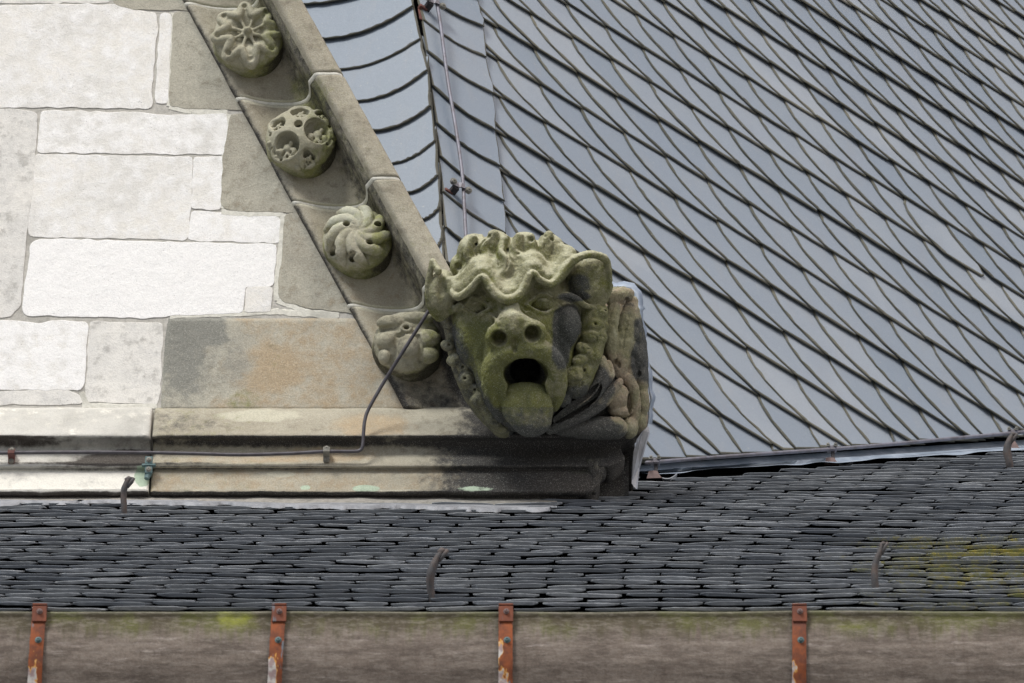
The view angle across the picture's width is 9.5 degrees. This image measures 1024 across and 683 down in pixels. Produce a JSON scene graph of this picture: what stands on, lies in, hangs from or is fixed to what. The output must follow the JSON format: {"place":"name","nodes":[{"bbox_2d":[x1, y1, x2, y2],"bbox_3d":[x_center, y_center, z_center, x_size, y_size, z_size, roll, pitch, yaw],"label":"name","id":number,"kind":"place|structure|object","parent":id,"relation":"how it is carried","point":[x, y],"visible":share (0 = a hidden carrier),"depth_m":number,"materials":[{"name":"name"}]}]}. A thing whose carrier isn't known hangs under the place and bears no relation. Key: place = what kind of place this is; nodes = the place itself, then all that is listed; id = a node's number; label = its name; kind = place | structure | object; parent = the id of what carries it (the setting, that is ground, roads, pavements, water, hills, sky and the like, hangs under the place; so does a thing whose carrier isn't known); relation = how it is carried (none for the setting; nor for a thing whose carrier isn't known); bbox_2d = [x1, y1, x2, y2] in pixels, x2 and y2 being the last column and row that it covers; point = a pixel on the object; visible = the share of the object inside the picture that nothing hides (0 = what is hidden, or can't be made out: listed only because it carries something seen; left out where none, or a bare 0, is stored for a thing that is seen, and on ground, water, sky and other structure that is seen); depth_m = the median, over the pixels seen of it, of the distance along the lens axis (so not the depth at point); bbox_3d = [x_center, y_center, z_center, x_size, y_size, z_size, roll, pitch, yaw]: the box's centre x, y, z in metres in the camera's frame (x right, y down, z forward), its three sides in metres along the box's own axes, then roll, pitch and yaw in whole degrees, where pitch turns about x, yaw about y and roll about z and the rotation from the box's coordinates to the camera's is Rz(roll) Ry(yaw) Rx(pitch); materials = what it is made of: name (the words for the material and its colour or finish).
{"place":"outdoors","nodes":[
{"label":"outdoors","id":0,"kind":"place"},
{"bbox_2d":[0,449,1023,611],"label":"slate roof","id":1,"kind":"structure","parent":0,"point":[949,529],"depth_m":18.29,"materials":[{"name":"black stone"}]},
{"bbox_2d":[120,476,134,520],"bbox_3d":[-1.205,0.498,19.329,0.046,0.142,0.075,0,-28,0],"label":"roof hook","id":2,"kind":"object","parent":1,"relation":"on","point":[128,482],"visible":0.94,"depth_m":19.32,"materials":[{"name":"metal"}]},
{"bbox_2d":[0,0,559,507],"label":"gable wall","id":3,"kind":"structure","parent":1,"relation":"on","point":[158,248],"depth_m":20.17,"materials":[{"name":"white stone"}]},
{"bbox_2d":[183,0,469,408],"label":"raking cornice","id":4,"kind":"structure","parent":3,"relation":"attached to","point":[368,231],"depth_m":20.20,"materials":[{"name":"stone"}]},
{"bbox_2d":[0,407,634,512],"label":"string cornice","id":5,"kind":"structure","parent":1,"relation":"on","point":[424,458],"depth_m":19.72,"materials":[{"name":"stone"}]},
{"bbox_2d":[8,447,14,463],"bbox_3d":[-1.601,0.371,19.716,0.021,0.057,0.082,0,-28,0],"label":"cable clamp","id":6,"kind":"object","parent":5,"relation":"attached to","point":[11,456],"visible":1,"depth_m":19.69,"materials":[{"name":"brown metal"}]},
{"bbox_2d":[142,456,155,479],"bbox_3d":[-1.160,0.413,19.691,0.044,0.078,0.069,0,-28,0],"label":"cable clamp","id":7,"kind":"object","parent":5,"relation":"attached to","point":[148,465],"visible":1,"depth_m":19.67,"materials":[{"name":"green metal"}]},
{"bbox_2d":[0,309,428,456],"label":"conductor cable","id":8,"kind":"object","parent":5,"relation":"attached to","point":[395,363],"visible":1,"depth_m":19.69,"materials":[{"name":"black metal"}]},
{"bbox_2d":[323,446,329,461],"bbox_3d":[-0.593,0.365,19.719,0.021,0.057,0.082,0,-28,0],"label":"cable clamp","id":9,"kind":"object","parent":5,"relation":"attached to","point":[326,453],"visible":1,"depth_m":19.69,"materials":[{"name":"metal"}]},
{"bbox_2d":[424,230,612,437],"bbox_3d":[0.022,0.047,19.737,0.603,0.660,0.669,0,-28,0],"label":"gargoyle","id":10,"kind":"object","parent":5,"relation":"on","point":[524,315],"visible":1,"depth_m":19.57,"materials":[{"name":"stone"}]},
{"bbox_2d":[546,286,649,506],"bbox_3d":[0.276,0.273,20.016,0.335,0.708,0.916,0,-28,0],"label":"carved corner stone","id":11,"kind":"object","parent":5,"relation":"on","point":[613,403],"visible":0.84,"depth_m":19.72,"materials":[{"name":"stone"}]},
{"bbox_2d":[612,281,655,488],"bbox_3d":[0.378,0.133,19.995,0.182,0.864,0.185,0,-28,0],"label":"lead flashing","id":12,"kind":"object","parent":11,"relation":"attached to","point":[640,444],"visible":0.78,"depth_m":19.85,"materials":[{"name":"grey metal"}]},
{"bbox_2d":[426,547,448,601],"bbox_3d":[-0.206,0.655,17.062,0.064,0.155,0.085,0,-28,0],"label":"roof hook","id":13,"kind":"object","parent":1,"relation":"on","point":[441,555],"visible":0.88,"depth_m":17.04,"materials":[{"name":"metal"}]},
{"bbox_2d":[0,611,1023,682],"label":"eaves gutter","id":14,"kind":"object","parent":1,"relation":"attached to","point":[605,647],"visible":1,"depth_m":16.66,"materials":[{"name":"metal"}]},
{"bbox_2d":[27,603,47,682],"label":"gutter bracket","id":15,"kind":"object","parent":14,"relation":"attached to","point":[37,634],"visible":1,"depth_m":16.65,"materials":[{"name":"orange metal"}]},
{"bbox_2d":[267,603,286,682],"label":"gutter bracket","id":16,"kind":"object","parent":14,"relation":"attached to","point":[276,642],"visible":1,"depth_m":16.65,"materials":[{"name":"orange metal"}]},
{"bbox_2d":[498,603,512,682],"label":"gutter bracket","id":17,"kind":"object","parent":14,"relation":"attached to","point":[505,640],"visible":1,"depth_m":16.65,"materials":[{"name":"orange metal"}]},
{"bbox_2d":[791,603,806,682],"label":"gutter bracket","id":18,"kind":"object","parent":14,"relation":"attached to","point":[799,621],"visible":1,"depth_m":16.65,"materials":[{"name":"orange metal"}]},
{"bbox_2d":[647,455,676,481],"bbox_3d":[0.501,0.423,20.599,0.102,0.084,0.035,0,-28,0],"label":"rod holder","id":19,"kind":"object","parent":1,"relation":"on","point":[653,474],"visible":0.99,"depth_m":20.59,"materials":[{"name":"metal"}]},
{"bbox_2d":[302,0,1023,480],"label":"steep slate roof","id":20,"kind":"structure","parent":1,"relation":"on","point":[798,224],"depth_m":21.79,"materials":[{"name":"grey stone"}]},
{"bbox_2d":[418,0,445,20],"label":"rod clamp","id":21,"kind":"object","parent":20,"relation":"attached to","point":[428,5],"visible":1,"depth_m":21.54,"materials":[{"name":"metal"}]},
{"bbox_2d":[445,178,471,195],"bbox_3d":[-0.189,-0.495,20.982,0.087,0.101,0.086,13,-30,-22],"label":"rod clamp","id":22,"kind":"object","parent":20,"relation":"on","point":[454,188],"visible":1,"depth_m":20.97,"materials":[{"name":"metal"}]},
{"bbox_2d":[435,4,467,236],"bbox_3d":[-0.213,-0.844,21.258,0.035,1.472,0.392,11,-30,-19],"label":"conductor rod","id":23,"kind":"object","parent":22,"relation":"attached to","point":[453,118],"visible":0.9,"depth_m":21.19,"materials":[{"name":"grey metal"}]},
{"bbox_2d":[645,430,1023,464],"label":"conductor rod","id":24,"kind":"object","parent":20,"relation":"attached to","point":[828,448],"visible":0.99,"depth_m":21.13,"materials":[{"name":"grey metal"}]},
{"bbox_2d":[639,440,1023,473],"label":"valley flashing","id":25,"kind":"object","parent":1,"relation":"on","point":[860,455],"visible":0.95,"depth_m":21.22,"materials":[{"name":"grey metal"}]},
{"bbox_2d":[824,443,853,465],"bbox_3d":[1.121,0.389,21.134,0.102,0.084,0.035,0,-28,0],"label":"rod holder","id":26,"kind":"object","parent":1,"relation":"attached to","point":[831,459],"visible":0.96,"depth_m":21.13,"materials":[{"name":"metal"}]},
{"bbox_2d":[871,541,888,597],"bbox_3d":[1.030,0.644,17.241,0.052,0.158,0.072,0,-28,0],"label":"roof hook","id":27,"kind":"object","parent":1,"relation":"on","point":[882,547],"visible":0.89,"depth_m":17.23,"materials":[{"name":"metal"}]},
{"bbox_2d":[1003,432,1017,467],"bbox_3d":[1.690,0.385,20.860,0.057,0.146,0.075,0,-28,0],"label":"roof hook","id":28,"kind":"object","parent":1,"relation":"on","point":[1009,441],"visible":0.84,"depth_m":20.84,"materials":[{"name":"metal"}]},
{"bbox_2d":[1007,427,1020,450],"bbox_3d":[1.789,0.343,21.720,0.102,0.084,0.035,0,-28,0],"label":"rod holder","id":29,"kind":"object","parent":1,"relation":"attached to","point":[1014,443],"visible":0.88,"depth_m":21.72,"materials":[{"name":"metal"}]}
]}

